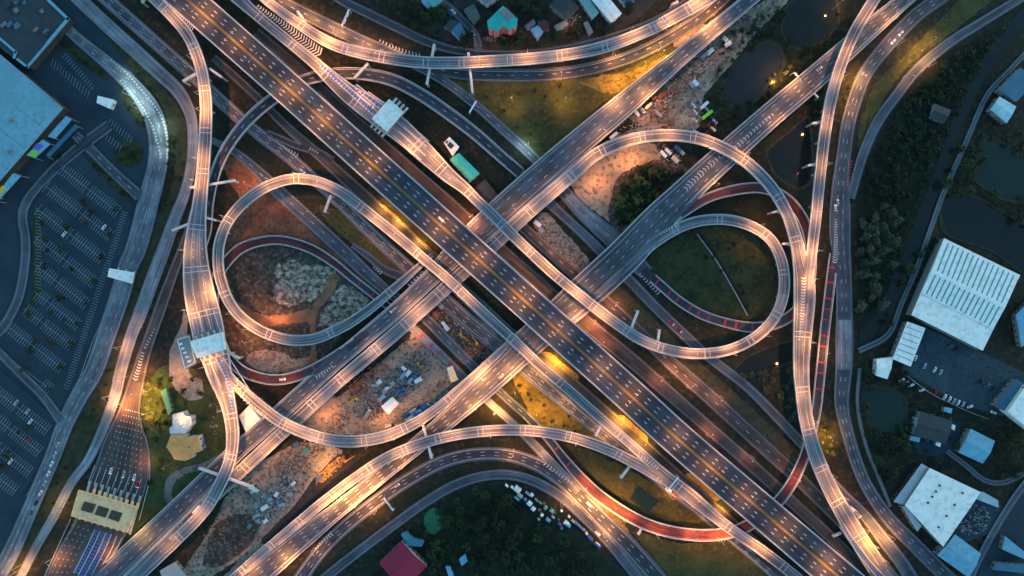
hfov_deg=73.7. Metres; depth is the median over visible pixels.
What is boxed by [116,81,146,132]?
planting bed
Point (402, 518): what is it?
road
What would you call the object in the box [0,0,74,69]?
car deck building
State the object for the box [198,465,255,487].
portal pier
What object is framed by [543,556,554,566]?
tree
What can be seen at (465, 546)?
tree
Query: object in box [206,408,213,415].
tree
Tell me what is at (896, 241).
tree
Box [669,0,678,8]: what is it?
portal pier
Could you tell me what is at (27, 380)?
road
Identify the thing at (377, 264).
road
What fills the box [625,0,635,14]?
tree
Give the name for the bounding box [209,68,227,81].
portal pier
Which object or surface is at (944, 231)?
pond bank
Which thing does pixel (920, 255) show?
tree
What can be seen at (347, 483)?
flyover
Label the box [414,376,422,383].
site container
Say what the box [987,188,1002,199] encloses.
tree
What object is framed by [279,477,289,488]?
rubble
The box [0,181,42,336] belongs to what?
road
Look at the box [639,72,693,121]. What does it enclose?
rubble
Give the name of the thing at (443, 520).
tree
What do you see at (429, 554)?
tree
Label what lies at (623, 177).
dark ground
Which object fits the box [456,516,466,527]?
tree
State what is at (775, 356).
pond
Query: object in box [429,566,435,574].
tree
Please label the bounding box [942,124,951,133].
shrub
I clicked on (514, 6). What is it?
tree
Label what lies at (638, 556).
road
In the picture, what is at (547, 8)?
tree
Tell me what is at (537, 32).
house
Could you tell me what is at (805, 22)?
pond
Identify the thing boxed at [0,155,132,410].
car park
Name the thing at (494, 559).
tree
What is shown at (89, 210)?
tree
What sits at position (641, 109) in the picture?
truck
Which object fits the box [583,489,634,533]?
grass field
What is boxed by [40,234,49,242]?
tree
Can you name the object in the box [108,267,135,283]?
gate canopy
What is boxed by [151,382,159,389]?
tree
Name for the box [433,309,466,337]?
rubble
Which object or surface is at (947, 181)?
tree
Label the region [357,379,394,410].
rubble
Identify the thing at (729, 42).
site container
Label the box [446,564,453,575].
hut
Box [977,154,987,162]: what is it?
tree
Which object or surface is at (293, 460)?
rubble
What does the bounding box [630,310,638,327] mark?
portal pier
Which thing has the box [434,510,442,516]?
tree
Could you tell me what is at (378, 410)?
rubble
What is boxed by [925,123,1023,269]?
undergrowth
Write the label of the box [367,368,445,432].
dirt track
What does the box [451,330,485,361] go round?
rubble
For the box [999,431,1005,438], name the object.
tree
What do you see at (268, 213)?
bare earth
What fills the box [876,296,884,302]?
shrub
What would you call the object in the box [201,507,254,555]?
rubble
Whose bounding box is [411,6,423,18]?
tree
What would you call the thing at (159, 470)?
tree
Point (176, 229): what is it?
portal pier
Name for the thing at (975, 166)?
tree
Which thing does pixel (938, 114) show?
house
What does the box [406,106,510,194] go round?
verge
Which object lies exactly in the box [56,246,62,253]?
tree
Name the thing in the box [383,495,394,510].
sign gantry
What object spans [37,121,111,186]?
road
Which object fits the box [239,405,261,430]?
white tent
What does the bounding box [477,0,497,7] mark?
house
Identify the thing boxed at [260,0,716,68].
flyover
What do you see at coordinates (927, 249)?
tree
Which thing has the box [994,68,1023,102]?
workshop
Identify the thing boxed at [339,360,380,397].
rubble
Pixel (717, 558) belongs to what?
grass field
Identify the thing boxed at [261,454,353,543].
dirt ground
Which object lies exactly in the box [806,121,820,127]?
portal pier
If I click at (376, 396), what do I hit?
rubble
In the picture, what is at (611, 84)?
grass field
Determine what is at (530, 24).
house
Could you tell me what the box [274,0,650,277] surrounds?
road
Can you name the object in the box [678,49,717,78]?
rubble
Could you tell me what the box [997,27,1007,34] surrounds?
shrub
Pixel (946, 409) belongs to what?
garden shed
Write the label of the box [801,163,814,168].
portal pier
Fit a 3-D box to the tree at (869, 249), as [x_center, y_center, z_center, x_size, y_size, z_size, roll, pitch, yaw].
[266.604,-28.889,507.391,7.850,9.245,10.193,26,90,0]
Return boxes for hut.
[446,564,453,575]
[459,553,467,565]
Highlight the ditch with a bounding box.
[698,233,749,314]
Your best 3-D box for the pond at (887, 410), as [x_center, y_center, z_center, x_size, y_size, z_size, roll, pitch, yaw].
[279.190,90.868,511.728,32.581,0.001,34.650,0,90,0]
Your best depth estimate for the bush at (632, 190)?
508.93 m
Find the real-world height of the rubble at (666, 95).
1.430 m
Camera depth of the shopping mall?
502.65 m
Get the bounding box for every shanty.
[513,484,521,493]
[526,499,532,506]
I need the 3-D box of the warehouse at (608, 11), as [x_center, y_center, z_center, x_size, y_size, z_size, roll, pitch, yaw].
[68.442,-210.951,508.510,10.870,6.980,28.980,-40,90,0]
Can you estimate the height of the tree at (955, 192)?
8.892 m
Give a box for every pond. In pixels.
[424,508,441,533]
[722,43,782,104]
[735,341,792,377]
[768,119,811,187]
[783,0,836,47]
[863,386,905,431]
[941,194,1023,271]
[977,139,1023,200]
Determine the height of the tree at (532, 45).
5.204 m
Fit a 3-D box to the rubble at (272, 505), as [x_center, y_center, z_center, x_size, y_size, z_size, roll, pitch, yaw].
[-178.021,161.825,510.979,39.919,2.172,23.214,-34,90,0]
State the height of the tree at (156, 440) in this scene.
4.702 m
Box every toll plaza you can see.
[71,481,141,534]
[190,328,230,360]
[370,98,408,137]
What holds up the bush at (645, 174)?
on the dark ground at (623, 177)
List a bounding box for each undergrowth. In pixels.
[133,371,221,529]
[360,487,609,575]
[383,0,634,49]
[468,43,679,135]
[666,229,771,315]
[703,0,848,131]
[857,19,1008,323]
[860,366,1023,485]
[861,5,965,129]
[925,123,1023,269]
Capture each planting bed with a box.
[22,207,39,315]
[51,144,84,163]
[61,38,107,79]
[91,157,131,200]
[113,140,142,166]
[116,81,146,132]
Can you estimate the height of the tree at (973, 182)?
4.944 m
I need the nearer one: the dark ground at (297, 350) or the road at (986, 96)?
the road at (986, 96)
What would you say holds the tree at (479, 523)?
on the ground at (1001, 346)
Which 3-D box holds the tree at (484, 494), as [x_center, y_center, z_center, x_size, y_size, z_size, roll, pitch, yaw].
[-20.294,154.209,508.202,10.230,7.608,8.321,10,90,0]
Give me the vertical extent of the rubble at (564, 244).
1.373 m
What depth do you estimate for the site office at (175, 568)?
507.65 m
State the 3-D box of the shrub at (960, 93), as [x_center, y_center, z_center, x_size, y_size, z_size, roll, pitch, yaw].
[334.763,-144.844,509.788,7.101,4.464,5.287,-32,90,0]
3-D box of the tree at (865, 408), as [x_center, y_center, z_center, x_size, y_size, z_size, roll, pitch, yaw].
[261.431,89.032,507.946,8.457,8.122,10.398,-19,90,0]
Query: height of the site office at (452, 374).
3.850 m
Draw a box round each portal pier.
[171,223,187,231]
[182,73,196,85]
[189,179,238,188]
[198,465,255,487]
[207,217,220,221]
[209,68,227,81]
[230,352,243,358]
[296,10,306,22]
[323,195,334,213]
[354,62,370,81]
[422,423,433,458]
[426,44,435,87]
[467,52,473,95]
[593,423,601,436]
[618,466,629,478]
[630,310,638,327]
[656,329,660,340]
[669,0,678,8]
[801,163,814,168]
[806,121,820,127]
[831,531,841,537]
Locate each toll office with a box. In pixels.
[177,334,200,369]
[450,153,478,181]
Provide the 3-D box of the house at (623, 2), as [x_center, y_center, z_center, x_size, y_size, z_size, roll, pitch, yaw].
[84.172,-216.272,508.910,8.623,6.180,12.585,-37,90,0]
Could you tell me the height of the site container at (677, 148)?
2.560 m
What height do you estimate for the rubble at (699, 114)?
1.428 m
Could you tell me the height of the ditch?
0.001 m
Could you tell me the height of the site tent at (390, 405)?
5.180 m
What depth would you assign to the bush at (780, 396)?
509.01 m
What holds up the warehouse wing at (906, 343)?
on the ground at (1001, 346)
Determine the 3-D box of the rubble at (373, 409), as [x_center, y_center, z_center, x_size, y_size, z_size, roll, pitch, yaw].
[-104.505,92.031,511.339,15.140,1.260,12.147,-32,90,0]
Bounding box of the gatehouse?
[872,357,892,378]
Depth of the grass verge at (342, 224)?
511.99 m
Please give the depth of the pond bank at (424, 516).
511.71 m
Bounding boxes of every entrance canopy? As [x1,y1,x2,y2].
[0,173,28,202]
[27,140,52,160]
[46,125,82,158]
[48,116,77,139]
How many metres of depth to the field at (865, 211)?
511.82 m
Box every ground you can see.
[27,0,1023,575]
[246,349,318,373]
[273,260,335,307]
[288,345,311,358]
[319,284,368,326]
[375,0,655,49]
[608,160,688,233]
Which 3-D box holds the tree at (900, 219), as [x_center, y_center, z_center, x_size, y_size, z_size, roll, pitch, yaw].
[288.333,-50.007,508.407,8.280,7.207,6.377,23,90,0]
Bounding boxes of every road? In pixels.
[0,26,168,575]
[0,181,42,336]
[0,348,64,423]
[16,0,198,575]
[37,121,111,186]
[46,210,190,575]
[72,131,142,199]
[98,0,777,575]
[211,55,785,575]
[212,137,527,417]
[253,29,869,575]
[266,130,334,161]
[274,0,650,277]
[294,447,666,575]
[320,469,641,575]
[334,0,687,55]
[351,243,414,285]
[398,0,729,81]
[409,325,580,493]
[441,0,481,51]
[509,169,829,466]
[519,223,898,575]
[829,0,955,575]
[833,476,917,575]
[847,0,1023,198]
[856,368,891,506]
[857,52,1023,352]
[945,449,1023,485]
[970,480,1023,575]
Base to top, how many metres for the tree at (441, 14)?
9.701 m
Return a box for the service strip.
[238,22,837,552]
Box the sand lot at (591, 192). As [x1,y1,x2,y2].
[570,143,660,221]
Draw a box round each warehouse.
[591,0,621,23]
[906,238,1019,350]
[932,533,980,575]
[985,96,1015,124]
[999,384,1023,428]
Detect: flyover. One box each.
[91,0,759,575]
[125,129,893,575]
[130,0,249,575]
[164,0,863,575]
[206,67,523,245]
[212,173,802,575]
[212,235,390,384]
[221,324,530,446]
[230,424,671,575]
[231,0,789,358]
[244,0,915,575]
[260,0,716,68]
[523,253,837,541]
[641,182,816,332]
[804,0,879,298]
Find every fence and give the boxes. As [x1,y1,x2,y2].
[44,518,71,575]
[77,315,103,383]
[139,436,150,519]
[600,48,708,141]
[906,375,986,418]
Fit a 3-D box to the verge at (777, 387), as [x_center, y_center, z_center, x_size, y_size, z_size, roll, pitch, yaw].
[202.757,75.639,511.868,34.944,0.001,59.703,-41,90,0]
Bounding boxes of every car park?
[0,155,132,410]
[0,370,56,499]
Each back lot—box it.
[907,412,962,458]
[978,492,1023,575]
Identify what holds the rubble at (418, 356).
on the construction yard at (393, 361)
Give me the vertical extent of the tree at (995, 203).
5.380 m
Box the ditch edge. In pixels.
[697,234,747,315]
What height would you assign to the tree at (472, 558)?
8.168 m
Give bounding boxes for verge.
[8,0,186,575]
[98,1,241,139]
[157,136,176,213]
[241,132,418,264]
[301,3,321,14]
[319,205,401,271]
[330,64,457,100]
[375,463,576,517]
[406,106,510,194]
[466,441,538,456]
[608,287,799,463]
[673,24,705,46]
[683,193,800,312]
[746,364,799,426]
[758,80,829,214]
[857,0,990,151]
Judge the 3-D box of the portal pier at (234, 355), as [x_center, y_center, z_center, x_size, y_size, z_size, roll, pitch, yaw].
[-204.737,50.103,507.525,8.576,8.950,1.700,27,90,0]
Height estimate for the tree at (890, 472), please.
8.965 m
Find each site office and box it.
[160,560,189,575]
[447,365,457,381]
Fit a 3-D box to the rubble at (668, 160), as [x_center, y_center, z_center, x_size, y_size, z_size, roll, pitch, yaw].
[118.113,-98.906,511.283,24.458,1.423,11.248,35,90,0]
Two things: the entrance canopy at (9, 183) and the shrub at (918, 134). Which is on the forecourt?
the entrance canopy at (9, 183)
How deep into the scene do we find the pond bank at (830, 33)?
511.76 m
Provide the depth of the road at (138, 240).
511.27 m
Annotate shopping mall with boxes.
[0,52,70,187]
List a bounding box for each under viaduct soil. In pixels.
[387,208,437,256]
[544,352,578,379]
[618,415,647,439]
[686,473,719,501]
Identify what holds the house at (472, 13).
on the ground at (1001, 346)
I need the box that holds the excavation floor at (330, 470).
[316,457,343,482]
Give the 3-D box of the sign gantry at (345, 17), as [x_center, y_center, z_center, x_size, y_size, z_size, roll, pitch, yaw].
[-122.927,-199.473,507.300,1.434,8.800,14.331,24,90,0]
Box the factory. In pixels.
[903,467,980,545]
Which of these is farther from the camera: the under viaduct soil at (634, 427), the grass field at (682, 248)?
the grass field at (682, 248)
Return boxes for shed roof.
[160,388,173,415]
[401,531,423,546]
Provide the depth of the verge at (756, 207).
511.88 m
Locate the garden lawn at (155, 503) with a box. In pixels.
[128,365,225,538]
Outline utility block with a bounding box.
[444,137,458,155]
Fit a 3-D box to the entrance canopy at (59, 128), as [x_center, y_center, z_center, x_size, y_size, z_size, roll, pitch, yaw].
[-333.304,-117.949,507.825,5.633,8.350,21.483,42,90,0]
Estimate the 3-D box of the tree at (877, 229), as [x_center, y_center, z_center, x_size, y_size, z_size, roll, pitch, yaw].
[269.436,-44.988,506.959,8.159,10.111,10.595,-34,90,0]
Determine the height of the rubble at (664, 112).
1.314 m
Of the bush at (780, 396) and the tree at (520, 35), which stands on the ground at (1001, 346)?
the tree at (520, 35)
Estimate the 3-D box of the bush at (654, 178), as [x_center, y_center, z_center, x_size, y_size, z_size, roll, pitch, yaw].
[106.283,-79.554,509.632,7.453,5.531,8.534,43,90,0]
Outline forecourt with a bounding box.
[0,0,159,553]
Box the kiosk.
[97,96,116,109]
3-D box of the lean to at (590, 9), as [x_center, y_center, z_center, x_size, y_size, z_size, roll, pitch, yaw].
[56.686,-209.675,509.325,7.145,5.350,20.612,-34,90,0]
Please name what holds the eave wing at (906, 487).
on the ground at (1001, 346)
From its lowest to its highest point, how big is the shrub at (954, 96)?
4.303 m
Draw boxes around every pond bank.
[423,507,442,535]
[628,484,660,512]
[719,40,785,108]
[734,340,792,378]
[765,116,813,189]
[780,0,840,50]
[861,383,907,434]
[939,190,1023,273]
[973,136,1023,203]
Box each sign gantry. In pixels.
[341,9,351,29]
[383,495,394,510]
[659,16,668,29]
[664,474,678,491]
[789,72,818,99]
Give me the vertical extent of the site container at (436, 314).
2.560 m
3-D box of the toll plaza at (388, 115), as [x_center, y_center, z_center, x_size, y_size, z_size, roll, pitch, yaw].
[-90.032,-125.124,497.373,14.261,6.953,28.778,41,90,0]
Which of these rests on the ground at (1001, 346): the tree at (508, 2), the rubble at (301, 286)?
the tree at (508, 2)
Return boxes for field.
[449,45,677,157]
[469,406,504,426]
[512,373,600,440]
[565,443,710,528]
[580,55,667,93]
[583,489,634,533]
[635,532,765,575]
[646,226,775,320]
[856,11,1019,345]
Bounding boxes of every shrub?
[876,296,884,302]
[882,157,890,163]
[882,173,890,179]
[890,131,900,140]
[900,142,908,150]
[905,137,912,144]
[908,219,915,226]
[913,118,922,124]
[914,131,922,139]
[923,79,931,86]
[941,60,947,69]
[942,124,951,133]
[948,75,957,84]
[949,94,957,100]
[955,52,962,60]
[956,90,965,97]
[961,49,970,55]
[971,57,980,64]
[978,51,987,60]
[985,45,992,52]
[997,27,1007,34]
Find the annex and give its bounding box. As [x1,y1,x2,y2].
[977,490,998,507]
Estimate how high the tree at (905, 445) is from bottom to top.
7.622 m
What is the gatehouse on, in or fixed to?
on the ground at (1001, 346)
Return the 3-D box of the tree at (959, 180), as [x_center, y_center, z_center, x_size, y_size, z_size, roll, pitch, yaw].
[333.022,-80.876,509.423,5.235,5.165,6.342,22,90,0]
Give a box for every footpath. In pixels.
[164,454,219,503]
[169,311,202,400]
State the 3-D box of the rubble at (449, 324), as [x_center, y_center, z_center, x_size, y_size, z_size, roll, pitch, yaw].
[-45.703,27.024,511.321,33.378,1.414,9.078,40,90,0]
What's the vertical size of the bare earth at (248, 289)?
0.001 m
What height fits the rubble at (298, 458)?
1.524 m
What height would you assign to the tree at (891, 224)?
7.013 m
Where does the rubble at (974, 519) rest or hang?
on the yard at (994, 512)
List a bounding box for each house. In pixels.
[379,539,427,575]
[421,0,431,9]
[427,0,442,8]
[443,20,458,32]
[451,22,464,39]
[464,4,479,24]
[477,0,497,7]
[487,6,517,36]
[524,19,535,29]
[530,25,542,40]
[537,20,549,32]
[549,0,578,20]
[554,20,568,30]
[583,21,592,36]
[618,0,633,7]
[910,411,952,443]
[928,103,950,123]
[954,428,994,463]
[989,561,1023,572]
[998,535,1023,558]
[1011,302,1023,346]
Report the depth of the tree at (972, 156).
507.90 m
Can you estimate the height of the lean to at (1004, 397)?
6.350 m
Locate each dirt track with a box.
[224,447,336,575]
[237,273,338,364]
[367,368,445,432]
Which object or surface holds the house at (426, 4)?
on the ground at (1001, 346)
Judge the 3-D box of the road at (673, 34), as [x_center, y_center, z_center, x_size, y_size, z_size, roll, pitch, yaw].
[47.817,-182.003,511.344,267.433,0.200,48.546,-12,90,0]
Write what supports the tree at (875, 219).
on the ground at (1001, 346)
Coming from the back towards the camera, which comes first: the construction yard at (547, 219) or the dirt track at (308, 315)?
the dirt track at (308, 315)
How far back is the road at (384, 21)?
511.39 m
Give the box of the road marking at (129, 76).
[110,59,167,157]
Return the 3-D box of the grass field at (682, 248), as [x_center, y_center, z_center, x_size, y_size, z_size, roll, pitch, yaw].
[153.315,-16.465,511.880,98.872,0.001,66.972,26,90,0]
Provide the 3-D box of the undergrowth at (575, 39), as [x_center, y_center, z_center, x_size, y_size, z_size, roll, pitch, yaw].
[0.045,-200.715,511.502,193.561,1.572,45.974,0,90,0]
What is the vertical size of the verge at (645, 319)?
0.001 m
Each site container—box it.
[252,512,260,518]
[260,503,269,510]
[286,491,293,495]
[301,447,310,454]
[315,474,323,481]
[352,384,360,392]
[360,387,367,394]
[364,371,372,376]
[378,394,386,401]
[388,380,395,388]
[404,369,411,376]
[409,407,417,414]
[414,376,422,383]
[432,311,439,317]
[533,220,541,227]
[655,110,662,117]
[657,91,665,99]
[659,150,667,157]
[664,148,671,155]
[671,155,679,163]
[674,145,681,152]
[688,81,694,88]
[692,79,698,86]
[707,47,713,55]
[724,40,731,47]
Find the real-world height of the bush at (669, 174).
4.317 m
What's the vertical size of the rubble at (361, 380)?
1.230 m
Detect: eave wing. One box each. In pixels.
[891,462,928,504]
[898,504,921,530]
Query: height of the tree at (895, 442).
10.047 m
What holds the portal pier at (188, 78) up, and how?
on the verge at (224, 120)
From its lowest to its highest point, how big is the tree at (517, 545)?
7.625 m
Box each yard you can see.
[184,442,341,575]
[202,514,261,567]
[301,334,461,434]
[302,396,367,434]
[428,305,493,364]
[533,212,588,271]
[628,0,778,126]
[901,323,1023,415]
[954,499,1001,541]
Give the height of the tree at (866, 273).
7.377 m
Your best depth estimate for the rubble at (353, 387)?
511.23 m
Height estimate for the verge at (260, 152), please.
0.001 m
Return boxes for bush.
[620,183,626,192]
[624,180,632,190]
[625,188,634,199]
[629,203,640,215]
[630,180,639,187]
[632,192,642,200]
[634,165,644,174]
[635,188,644,197]
[635,198,643,206]
[638,185,650,196]
[638,202,647,211]
[640,161,651,172]
[641,171,648,179]
[648,169,656,177]
[648,175,659,184]
[652,188,659,197]
[656,165,662,173]
[659,170,669,181]
[663,178,673,185]
[665,170,674,177]
[763,385,769,392]
[770,366,779,372]
[777,391,784,398]
[782,8,788,15]
[786,366,792,375]
[788,415,796,421]
[911,97,921,104]
[945,88,954,94]
[948,77,956,86]
[972,62,983,71]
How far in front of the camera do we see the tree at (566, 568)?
506.78 m
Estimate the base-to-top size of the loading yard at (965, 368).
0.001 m
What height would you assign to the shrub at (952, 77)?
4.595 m
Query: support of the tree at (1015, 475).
on the ground at (1001, 346)
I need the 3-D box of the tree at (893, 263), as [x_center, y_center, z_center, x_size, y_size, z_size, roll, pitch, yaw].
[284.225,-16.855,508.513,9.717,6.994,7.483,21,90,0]
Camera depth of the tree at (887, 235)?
507.72 m
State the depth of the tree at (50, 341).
508.37 m
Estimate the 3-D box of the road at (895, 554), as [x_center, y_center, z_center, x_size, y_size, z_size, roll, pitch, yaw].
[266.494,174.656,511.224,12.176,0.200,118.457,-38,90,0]
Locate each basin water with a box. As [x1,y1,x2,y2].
[622,519,636,532]
[629,485,659,511]
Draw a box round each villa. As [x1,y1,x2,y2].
[166,433,205,460]
[169,410,195,433]
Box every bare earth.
[221,245,371,373]
[223,157,372,287]
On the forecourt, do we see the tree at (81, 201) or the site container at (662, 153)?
the tree at (81, 201)
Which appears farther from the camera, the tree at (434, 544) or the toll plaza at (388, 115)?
the tree at (434, 544)
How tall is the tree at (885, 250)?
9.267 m
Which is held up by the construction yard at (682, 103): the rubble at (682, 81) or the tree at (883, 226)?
the rubble at (682, 81)
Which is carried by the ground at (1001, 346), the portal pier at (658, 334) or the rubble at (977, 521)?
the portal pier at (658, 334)
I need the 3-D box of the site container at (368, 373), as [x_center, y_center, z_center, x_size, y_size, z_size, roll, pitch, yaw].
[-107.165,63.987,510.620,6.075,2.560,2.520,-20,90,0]
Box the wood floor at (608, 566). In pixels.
[354,481,628,575]
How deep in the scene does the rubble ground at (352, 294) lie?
511.97 m
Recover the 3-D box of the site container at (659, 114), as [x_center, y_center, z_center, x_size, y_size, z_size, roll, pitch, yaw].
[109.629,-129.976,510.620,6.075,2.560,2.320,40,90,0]
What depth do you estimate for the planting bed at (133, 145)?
511.66 m
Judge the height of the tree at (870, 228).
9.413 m
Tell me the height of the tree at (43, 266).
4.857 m
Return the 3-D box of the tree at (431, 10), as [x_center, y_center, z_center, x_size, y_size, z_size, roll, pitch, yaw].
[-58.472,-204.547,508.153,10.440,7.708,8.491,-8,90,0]
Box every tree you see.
[0,462,5,468]
[2,450,10,458]
[19,365,27,371]
[24,310,31,318]
[25,344,34,353]
[26,424,33,430]
[36,219,45,226]
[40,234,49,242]
[41,262,46,269]
[45,338,54,346]
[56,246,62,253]
[56,295,64,301]
[56,363,64,369]
[61,222,71,231]
[67,340,74,348]
[78,198,85,206]
[81,220,88,226]
[87,208,94,217]
[89,277,96,284]
[144,404,151,409]
[144,415,152,422]
[147,479,153,485]
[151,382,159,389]
[152,435,159,442]
[156,467,164,474]
[201,415,207,421]
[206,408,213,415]
[218,437,225,445]
[388,8,395,16]
[409,20,416,28]
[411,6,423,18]
[419,11,429,21]
[419,22,425,30]
[422,532,430,539]
[426,7,438,17]
[426,549,435,560]
[429,539,439,551]
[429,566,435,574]
[430,10,438,22]
[432,558,441,567]
[434,9,446,20]
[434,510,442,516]
[435,513,453,528]
[450,554,458,563]
[451,512,459,523]
[452,497,459,504]
[455,505,464,517]
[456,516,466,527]
[460,33,470,47]
[462,542,470,552]
[464,28,473,42]
[469,556,475,566]
[472,485,479,495]
[475,495,483,502]
[475,516,488,529]
[477,533,488,544]
[478,490,490,500]
[479,24,486,30]
[483,514,490,520]
[483,545,498,559]
[487,551,500,566]
[489,518,500,531]
[495,37,503,43]
[498,520,505,528]
[499,494,513,506]
[500,550,510,565]
[503,38,511,47]
[504,0,512,5]
[505,35,513,42]
[505,533,518,551]
[509,2,519,11]
[511,542,518,552]
[512,528,523,538]
[513,550,524,561]
[514,28,525,38]
[516,562,529,574]
[526,10,534,18]
[529,41,536,48]
[532,7,540,15]
[532,533,542,543]
[540,36,551,48]
[543,4,549,11]
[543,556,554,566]
[552,566,562,575]
[554,30,563,41]
[554,550,566,560]
[555,532,570,547]
[562,564,571,573]
[566,27,572,35]
[568,560,575,567]
[573,21,582,34]
[575,551,584,559]
[597,28,605,36]
[608,21,616,31]
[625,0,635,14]
[853,271,863,278]
[854,247,866,256]
[854,303,868,312]
[859,217,867,230]
[859,232,874,242]
[859,401,870,414]
[860,258,868,266]
[860,269,871,278]
[863,364,870,374]
[864,224,874,233]
[864,430,872,437]
[866,242,874,255]
[866,384,876,391]
[868,222,881,232]
[868,254,881,264]
[868,279,880,290]
[868,293,875,302]
[870,237,880,247]
[870,284,882,297]
[871,211,879,225]
[871,270,880,278]
[872,230,880,239]
[872,455,884,466]
[874,249,885,257]
[876,297,890,310]
[877,221,888,233]
[877,469,886,476]
[880,202,889,208]
[880,244,892,254]
[881,231,892,241]
[883,476,891,482]
[885,208,898,217]
[885,318,893,326]
[886,260,900,270]
[887,436,903,446]
[888,219,897,229]
[888,234,901,248]
[888,466,897,478]
[895,372,902,379]
[896,216,905,224]
[898,379,904,386]
[899,425,908,432]
[900,432,909,441]
[900,440,910,451]
[901,278,908,287]
[902,370,908,375]
[904,264,918,274]
[908,400,915,407]
[918,251,923,258]
[925,247,931,254]
[935,456,942,463]
[940,176,953,189]
[951,186,961,197]
[953,443,959,450]
[954,176,962,183]
[956,145,965,152]
[960,158,976,168]
[966,185,974,195]
[967,144,975,152]
[970,152,976,159]
[971,177,976,184]
[972,161,981,168]
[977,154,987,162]
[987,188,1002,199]
[992,200,1000,207]
[997,472,1005,479]
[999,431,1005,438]
[1005,139,1015,147]
[1005,472,1012,477]
[1007,210,1015,215]
[1008,451,1020,463]
[1011,462,1022,472]
[1011,471,1021,479]
[1014,212,1023,224]
[1017,146,1023,153]
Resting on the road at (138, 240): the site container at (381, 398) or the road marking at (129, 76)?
the road marking at (129, 76)
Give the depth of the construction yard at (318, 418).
511.95 m
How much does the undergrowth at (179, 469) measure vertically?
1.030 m
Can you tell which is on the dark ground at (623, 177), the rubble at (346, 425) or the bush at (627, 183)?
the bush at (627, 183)
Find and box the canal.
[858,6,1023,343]
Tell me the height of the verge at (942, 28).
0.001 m
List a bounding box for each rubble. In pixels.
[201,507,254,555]
[203,508,252,558]
[243,348,314,366]
[247,348,310,365]
[252,484,296,523]
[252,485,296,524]
[254,483,296,523]
[276,267,328,299]
[276,441,320,475]
[276,442,320,476]
[278,440,318,476]
[278,440,321,479]
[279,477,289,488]
[316,455,344,484]
[316,457,344,482]
[322,457,343,480]
[326,411,349,432]
[327,411,349,432]
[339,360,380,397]
[341,361,382,398]
[341,363,382,397]
[345,358,382,395]
[355,376,392,412]
[357,375,394,410]
[357,376,393,413]
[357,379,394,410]
[358,376,394,413]
[363,403,380,417]
[363,404,381,420]
[368,402,382,419]
[386,362,422,394]
[386,362,422,395]
[387,362,421,395]
[388,364,424,395]
[403,347,432,370]
[405,346,431,370]
[405,347,432,368]
[432,309,467,338]
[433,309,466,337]
[434,307,466,338]
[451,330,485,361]
[452,333,486,362]
[454,330,483,361]
[536,224,583,265]
[540,223,582,266]
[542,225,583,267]
[615,111,646,137]
[616,113,649,137]
[637,70,695,119]
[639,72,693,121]
[640,70,694,120]
[644,69,694,114]
[650,101,671,120]
[651,102,671,122]
[658,143,682,166]
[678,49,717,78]
[680,45,718,81]
[680,47,717,82]
[691,101,716,129]
[711,15,749,49]
[713,15,751,48]
[959,507,987,534]
[960,504,989,533]
[961,505,989,534]
[964,506,989,535]
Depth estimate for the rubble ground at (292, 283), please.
511.98 m
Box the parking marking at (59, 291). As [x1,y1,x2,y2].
[0,53,131,495]
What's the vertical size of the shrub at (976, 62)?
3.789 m
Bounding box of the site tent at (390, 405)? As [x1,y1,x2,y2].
[381,397,398,413]
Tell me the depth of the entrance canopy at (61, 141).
506.65 m
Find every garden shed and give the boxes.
[907,435,919,441]
[911,416,917,424]
[933,441,940,446]
[941,406,951,412]
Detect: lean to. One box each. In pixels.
[577,0,598,20]
[990,379,1022,410]
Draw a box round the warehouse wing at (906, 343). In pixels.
[889,322,924,366]
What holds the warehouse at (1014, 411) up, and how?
on the ground at (1001, 346)
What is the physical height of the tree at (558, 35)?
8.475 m
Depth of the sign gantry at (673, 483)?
493.85 m
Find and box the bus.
[701,109,712,119]
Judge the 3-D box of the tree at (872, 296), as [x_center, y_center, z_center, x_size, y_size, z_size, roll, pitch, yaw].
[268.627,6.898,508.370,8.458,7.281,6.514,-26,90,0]
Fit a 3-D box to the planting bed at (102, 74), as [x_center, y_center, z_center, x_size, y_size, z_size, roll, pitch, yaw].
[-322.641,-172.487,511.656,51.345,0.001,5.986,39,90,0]
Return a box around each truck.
[248,487,259,492]
[363,409,370,418]
[420,403,429,410]
[609,131,617,139]
[638,106,644,113]
[700,101,708,109]
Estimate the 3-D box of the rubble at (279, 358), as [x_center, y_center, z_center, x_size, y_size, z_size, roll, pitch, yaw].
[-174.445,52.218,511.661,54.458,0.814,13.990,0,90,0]
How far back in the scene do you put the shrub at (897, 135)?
508.86 m
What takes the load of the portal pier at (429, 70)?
on the ground at (1001, 346)
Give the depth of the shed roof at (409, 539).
507.65 m
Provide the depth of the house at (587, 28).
507.63 m
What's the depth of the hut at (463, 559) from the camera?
507.59 m
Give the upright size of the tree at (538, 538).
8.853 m
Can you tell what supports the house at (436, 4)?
on the ground at (1001, 346)
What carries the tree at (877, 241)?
on the ground at (1001, 346)
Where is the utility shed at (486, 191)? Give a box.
[475,179,497,203]
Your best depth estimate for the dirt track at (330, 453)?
511.93 m
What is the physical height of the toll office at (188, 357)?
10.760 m
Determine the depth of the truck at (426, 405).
508.33 m
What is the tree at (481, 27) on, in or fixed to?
on the ground at (1001, 346)
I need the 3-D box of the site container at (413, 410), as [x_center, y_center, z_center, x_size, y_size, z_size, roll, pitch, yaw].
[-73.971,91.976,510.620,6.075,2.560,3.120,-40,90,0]

